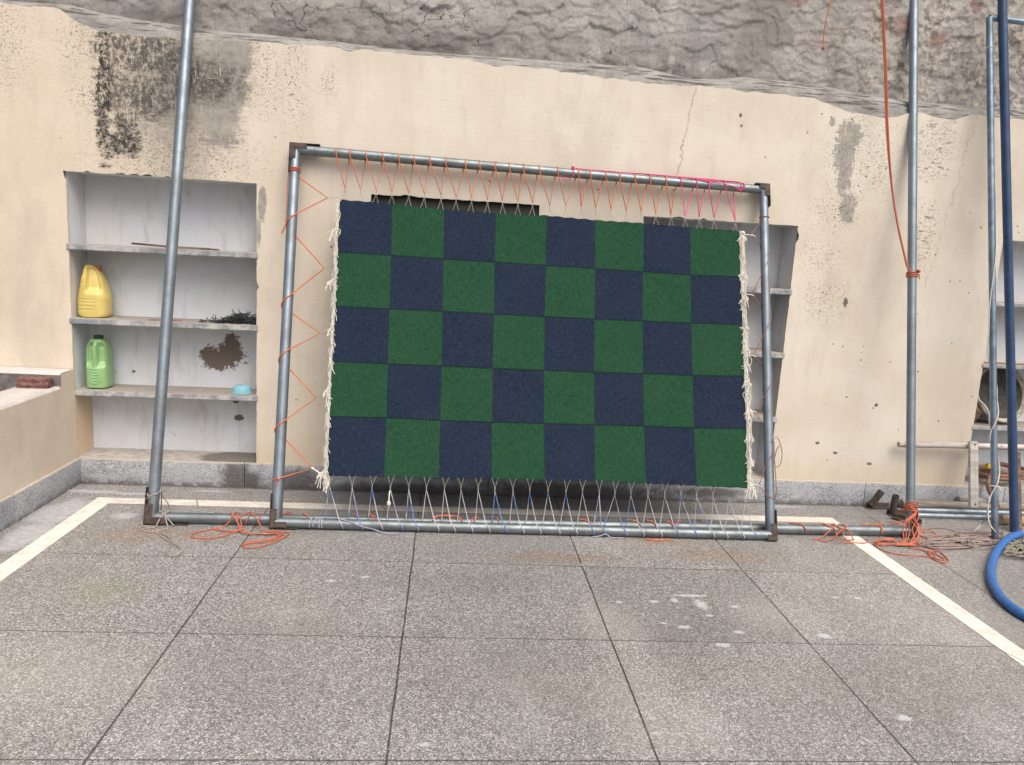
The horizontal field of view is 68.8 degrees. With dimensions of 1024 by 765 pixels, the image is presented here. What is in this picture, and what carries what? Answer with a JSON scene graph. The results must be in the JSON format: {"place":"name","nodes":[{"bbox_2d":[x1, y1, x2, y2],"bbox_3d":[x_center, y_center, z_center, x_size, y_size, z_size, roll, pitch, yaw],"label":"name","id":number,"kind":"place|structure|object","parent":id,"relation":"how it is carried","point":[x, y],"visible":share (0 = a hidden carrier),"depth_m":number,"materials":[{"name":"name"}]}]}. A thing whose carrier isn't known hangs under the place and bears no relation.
{"place":"outdoors","nodes":[
{"label":"outdoors","id":0,"kind":"place"},
{"bbox_2d":[0,483,1023,764],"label":"ground","id":1,"kind":"structure","parent":0,"point":[124,639],"depth_m":2.62,"materials":[{"name":"stone"}]},
{"bbox_2d":[0,366,80,531],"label":"wall","id":2,"kind":"structure","parent":1,"relation":"on","point":[39,464],"depth_m":3.66,"materials":[{"name":"beige paint"}]},
{"bbox_2d":[15,376,53,388],"bbox_3d":[-2.416,-0.001,3.782,0.153,0.053,0.076,2,10,-9],"label":"brick","id":3,"kind":"object","parent":2,"relation":"on","point":[35,382],"visible":1,"depth_m":3.75,"materials":[{"name":"brick"}]},
{"bbox_2d":[0,0,1023,506],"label":"plastered wall","id":4,"kind":"structure","parent":1,"relation":"on","point":[88,100],"depth_m":4.06,"materials":[{"name":"paint"}]},
{"bbox_2d":[77,265,111,316],"bbox_3d":[-2.229,-0.491,3.992,0.157,0.272,0.132,2,9,-5],"label":"jerry can","id":5,"kind":"object","parent":4,"relation":"on","point":[94,297],"visible":1,"depth_m":3.95,"materials":[{"name":"yellow plastic"}]},
{"bbox_2d":[86,335,113,388],"bbox_3d":[-2.238,-0.116,4.054,0.115,0.282,0.127,2,9,-5],"label":"jerry can","id":6,"kind":"object","parent":4,"relation":"on","point":[99,367],"visible":1,"depth_m":4.02,"materials":[{"name":"green plastic"}]},
{"bbox_2d":[131,242,165,246],"bbox_3d":[-1.870,-0.725,3.961,0.293,0.019,0.020,4,9,3],"label":"wooden lath","id":7,"kind":"object","parent":4,"relation":"on","point":[148,244],"visible":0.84,"depth_m":3.95,"materials":[{"name":"wood"}]},
{"bbox_2d":[178,246,200,249],"bbox_3d":[-1.707,-0.710,3.951,0.211,0.014,0.020,1,10,-13],"label":"wooden batten","id":8,"kind":"object","parent":4,"relation":"on","point":[182,247],"visible":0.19,"depth_m":3.94,"materials":[{"name":"brown wood"}]},
{"bbox_2d":[199,309,256,324],"bbox_3d":[-1.538,-0.367,4.067,0.321,0.082,0.180,2,9,-5],"label":"scrap heap","id":9,"kind":"object","parent":4,"relation":"on","point":[240,318],"visible":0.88,"depth_m":4.03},
{"bbox_2d":[231,384,252,394],"bbox_3d":[-1.482,0.036,4.106,0.116,0.046,0.116,2,9,-5],"label":"bowl","id":10,"kind":"object","parent":4,"relation":"on","point":[241,389],"visible":1,"depth_m":4.07,"materials":[{"name":"blue plastic"}]},
{"bbox_2d":[7,0,1023,108],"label":"old wall","id":11,"kind":"structure","parent":4,"relation":"on","point":[781,40],"depth_m":4.05,"materials":[{"name":"grey stone"}]},
{"bbox_2d":[821,0,830,49],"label":"hanging string","id":12,"kind":"object","parent":11,"relation":"hanging from","point":[823,48],"visible":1,"depth_m":4.00,"materials":[{"name":"fabric"}]},
{"bbox_2d":[897,441,1023,449],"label":"wooden pole","id":13,"kind":"object","parent":4,"relation":"attached to","point":[960,445],"visible":0.69,"depth_m":4.36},
{"bbox_2d":[974,404,981,421],"bbox_3d":[2.782,0.180,4.517,0.094,0.122,0.128,2,9,-5],"label":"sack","id":14,"kind":"object","parent":4,"relation":"on","point":[978,413],"visible":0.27,"depth_m":4.46,"materials":[{"name":"fabric"}]},
{"bbox_2d":[979,400,989,423],"bbox_3d":[2.815,0.177,4.449,0.078,0.135,0.038,9,11,31],"label":"strap","id":15,"kind":"object","parent":4,"relation":"on","point":[986,408],"visible":0.92,"depth_m":4.43,"materials":[{"name":"white fabric"}]},
{"bbox_2d":[978,368,1023,422],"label":"iron pan","id":16,"kind":"object","parent":4,"relation":"on","point":[984,394],"visible":0.37,"depth_m":4.54,"materials":[{"name":"metal"}]},
{"bbox_2d":[978,462,1023,508],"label":"brown hose","id":17,"kind":"object","parent":4,"relation":"in","point":[983,472],"visible":0.45,"depth_m":4.49,"materials":[{"name":"rubber"}]},
{"bbox_2d":[984,463,1007,471],"bbox_3d":[2.903,0.514,4.484,0.132,0.056,0.044,2,9,-5],"label":"hand tool","id":18,"kind":"object","parent":17,"relation":"on","point":[988,466],"visible":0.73,"depth_m":4.47,"materials":[{"name":"yellow plastic"}]},
{"bbox_2d":[984,360,1023,364],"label":"cream rod","id":19,"kind":"object","parent":4,"relation":"on","point":[1004,362],"visible":0.64,"depth_m":4.39,"materials":[{"name":"paint"}]},
{"bbox_2d":[0,497,1023,665],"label":"paving border","id":20,"kind":"object","parent":1,"relation":"on","point":[13,563],"visible":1,"depth_m":3.79,"materials":[{"name":"white stone"}]},
{"bbox_2d":[269,142,777,540],"bbox_3d":[0.102,-0.208,3.804,2.542,1.862,0.629,2,9,-5],"label":"stretching frame","id":21,"kind":"object","parent":1,"relation":"on","point":[297,150],"visible":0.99,"depth_m":3.76,"materials":[{"name":"metal"}]},
{"bbox_2d":[272,166,327,486],"bbox_3d":[-1.057,-0.299,3.699,0.232,1.531,0.537,2,9,-5],"label":"lacing rope","id":22,"kind":"object","parent":21,"relation":"hanging from","point":[286,220],"visible":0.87,"depth_m":3.71,"materials":[{"name":"orange fabric"}]},
{"bbox_2d":[335,147,675,214],"bbox_3d":[-0.014,-1.049,3.914,1.809,0.239,0.094,2,9,-5],"label":"lacing rope","id":23,"kind":"object","parent":21,"relation":"attached to","point":[490,181],"visible":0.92,"depth_m":3.90,"materials":[{"name":"orange fabric"}]},
{"bbox_2d":[309,486,757,539],"bbox_3d":[0.137,0.648,3.670,2.215,0.209,0.119,2,9,-5],"label":"lacing twine","id":24,"kind":"object","parent":21,"relation":"on","point":[389,504],"visible":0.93,"depth_m":3.68,"materials":[{"name":"beige fabric"}]},
{"bbox_2d":[311,190,761,498],"bbox_3d":[0.168,-0.182,3.802,2.270,1.474,0.471,2,9,-5],"label":"checked rug","id":25,"kind":"object","parent":21,"relation":"hanging from","point":[475,345],"visible":1,"depth_m":3.80,"materials":[{"name":"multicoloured fabric"}]},
{"bbox_2d":[560,166,744,220],"bbox_3d":[0.747,-1.004,3.982,1.007,0.236,0.098,2,9,-5],"label":"pink rope","id":26,"kind":"object","parent":21,"relation":"attached to","point":[681,177],"visible":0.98,"depth_m":3.99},
{"bbox_2d":[751,216,781,498],"bbox_3d":[1.317,-0.151,3.912,0.133,1.435,0.496,2,10,-10],"label":"lacing rope","id":27,"kind":"object","parent":21,"relation":"attached to","point":[769,386],"visible":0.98,"depth_m":3.87,"materials":[{"name":"white fabric"}]},
{"bbox_2d":[143,0,918,536],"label":"pipe goalpost","id":28,"kind":"object","parent":1,"relation":"on","point":[153,514],"visible":0.84,"depth_m":3.71,"materials":[{"name":"metal"}]},
{"bbox_2d":[140,490,181,556],"bbox_3d":[-1.690,0.587,3.550,0.149,0.158,0.933,-2,11,-29],"label":"twine","id":29,"kind":"object","parent":28,"relation":"attached to","point":[158,532],"visible":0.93,"depth_m":3.48,"materials":[{"name":"fabric"}]},
{"bbox_2d":[191,511,293,547],"bbox_3d":[-1.192,0.670,3.503,0.348,0.069,0.506,11,12,38],"label":"orange rope","id":30,"kind":"object","parent":28,"relation":"attached to","point":[262,540],"visible":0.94,"depth_m":3.48,"materials":[{"name":"fabric"}]},
{"bbox_2d":[302,513,681,540],"bbox_3d":[-0.072,0.701,3.687,1.907,0.066,0.173,2,9,-5],"label":"orange rope","id":31,"kind":"object","parent":28,"relation":"attached to","point":[461,520],"visible":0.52,"depth_m":3.69,"materials":[{"name":"fabric"}]},
{"bbox_2d":[789,523,882,543],"bbox_3d":[1.708,0.776,3.857,0.518,0.067,0.167,2,9,-5],"label":"orange rope","id":32,"kind":"object","parent":28,"relation":"on","point":[880,525],"visible":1,"depth_m":3.87,"materials":[{"name":"fabric"}]},
{"bbox_2d":[880,0,920,278],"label":"hanging rope","id":33,"kind":"object","parent":28,"relation":"hanging from","point":[913,273],"visible":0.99,"depth_m":3.98,"materials":[{"name":"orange fabric"}]},
{"bbox_2d":[873,501,948,562],"bbox_3d":[2.076,0.724,3.905,0.335,0.192,0.582,7,10,22],"label":"orange rope","id":34,"kind":"object","parent":28,"relation":"attached to","point":[913,516],"visible":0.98,"depth_m":3.84,"materials":[{"name":"fabric"}]},
{"bbox_2d":[865,489,889,508],"bbox_3d":[2.164,0.683,4.392,0.151,0.118,0.054,2,9,-5],"label":"iron clamp","id":35,"kind":"object","parent":1,"relation":"on","point":[872,503],"visible":0.98,"depth_m":4.38,"materials":[{"name":"brown metal"}]},
{"bbox_2d":[886,494,905,515],"bbox_3d":[2.237,0.703,4.282,0.151,0.123,0.050,2,10,-7],"label":"iron clamp","id":36,"kind":"object","parent":1,"relation":"on","point":[893,505],"visible":0.78,"depth_m":4.27,"materials":[{"name":"brown metal"}]},
{"bbox_2d":[891,513,921,524],"bbox_3d":[2.211,0.764,4.188,0.150,0.026,0.032,11,12,37],"label":"angle iron","id":37,"kind":"object","parent":1,"relation":"on","point":[896,516],"visible":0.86,"depth_m":4.21,"materials":[{"name":"brown metal"}]},
{"bbox_2d":[919,513,990,519],"bbox_3d":[3.405,0.806,4.370,2.200,0.028,0.028,2,9,-5],"label":"steel pipe","id":38,"kind":"object","parent":1,"relation":"on","point":[950,516],"visible":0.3,"depth_m":4.29,"materials":[{"name":"silver metal"}]},
{"bbox_2d":[917,527,1004,548],"bbox_3d":[2.373,0.817,3.951,0.626,0.024,0.328,2,9,-5],"label":"rope tangle","id":39,"kind":"object","parent":1,"relation":"on","point":[981,537],"visible":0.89,"depth_m":3.90,"materials":[{"name":"fabric"}]},
{"bbox_2d":[899,499,1023,510],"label":"log pole","id":40,"kind":"object","parent":1,"relation":"on","point":[947,504],"visible":0.45,"depth_m":4.44,"materials":[{"name":"white metal"}]},
{"bbox_2d":[956,496,990,502],"bbox_3d":[2.762,0.702,4.474,0.200,0.039,0.040,2,9,-5],"label":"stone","id":41,"kind":"object","parent":40,"relation":"on","point":[965,499],"visible":0.76,"depth_m":4.46,"materials":[{"name":"grey stone"}]},
{"bbox_2d":[918,508,1023,515],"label":"steel pipe","id":42,"kind":"object","parent":1,"relation":"on","point":[955,511],"visible":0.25,"depth_m":4.38,"materials":[{"name":"silver metal"}]},
{"bbox_2d":[968,441,978,507],"bbox_3d":[2.679,0.533,4.340,0.057,0.378,0.096,2,9,-5],"label":"drilled board","id":43,"kind":"object","parent":1,"relation":"on","point":[973,499],"visible":1,"depth_m":4.33,"materials":[{"name":"beige wood"}]},
{"bbox_2d":[986,15,1023,541],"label":"slim pipe frame","id":44,"kind":"object","parent":1,"relation":"on","point":[990,19],"visible":0.86,"depth_m":3.98,"materials":[{"name":"grey metal"}]},
{"bbox_2d":[976,46,993,69],"bbox_3d":[2.567,-1.757,4.052,0.042,0.107,0.084,2,9,-5],"label":"white string","id":45,"kind":"object","parent":44,"relation":"attached to","point":[981,56],"visible":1,"depth_m":4.08,"materials":[{"name":"beige fabric"}]},
{"bbox_2d":[970,185,1000,533],"bbox_3d":[2.593,-0.104,3.956,0.133,1.863,0.403,2,9,-5],"label":"white cable","id":46,"kind":"object","parent":44,"relation":"attached to","point":[987,512],"visible":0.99,"depth_m":3.97,"materials":[{"name":"beige plastic"}]},
{"bbox_2d":[986,530,1023,619],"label":"blue hose","id":47,"kind":"object","parent":1,"relation":"on","point":[1004,601],"visible":1,"depth_m":3.40,"materials":[{"name":"rubber"}]},
{"bbox_2d":[997,0,1018,531],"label":"blue pipe","id":48,"kind":"object","parent":1,"relation":"on","point":[1002,10],"visible":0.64,"depth_m":4.05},
{"bbox_2d":[998,515,1023,524],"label":"log stub","id":49,"kind":"object","parent":1,"relation":"on","point":[1003,519],"visible":0.43,"depth_m":4.22,"materials":[{"name":"brown wood"}]},
{"bbox_2d":[1003,537,1023,556],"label":"rope tangle","id":50,"kind":"object","parent":1,"relation":"on","point":[1018,544],"visible":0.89,"depth_m":3.80,"materials":[{"name":"beige fabric"}]},
{"bbox_2d":[1018,452,1021,529],"bbox_3d":[2.805,0.603,4.149,0.039,0.436,0.106,-5,12,-40],"label":"wooden strip","id":51,"kind":"object","parent":1,"relation":"on","point":[1019,490],"visible":0.35,"depth_m":4.14,"materials":[{"name":"brown wood"}]}
]}

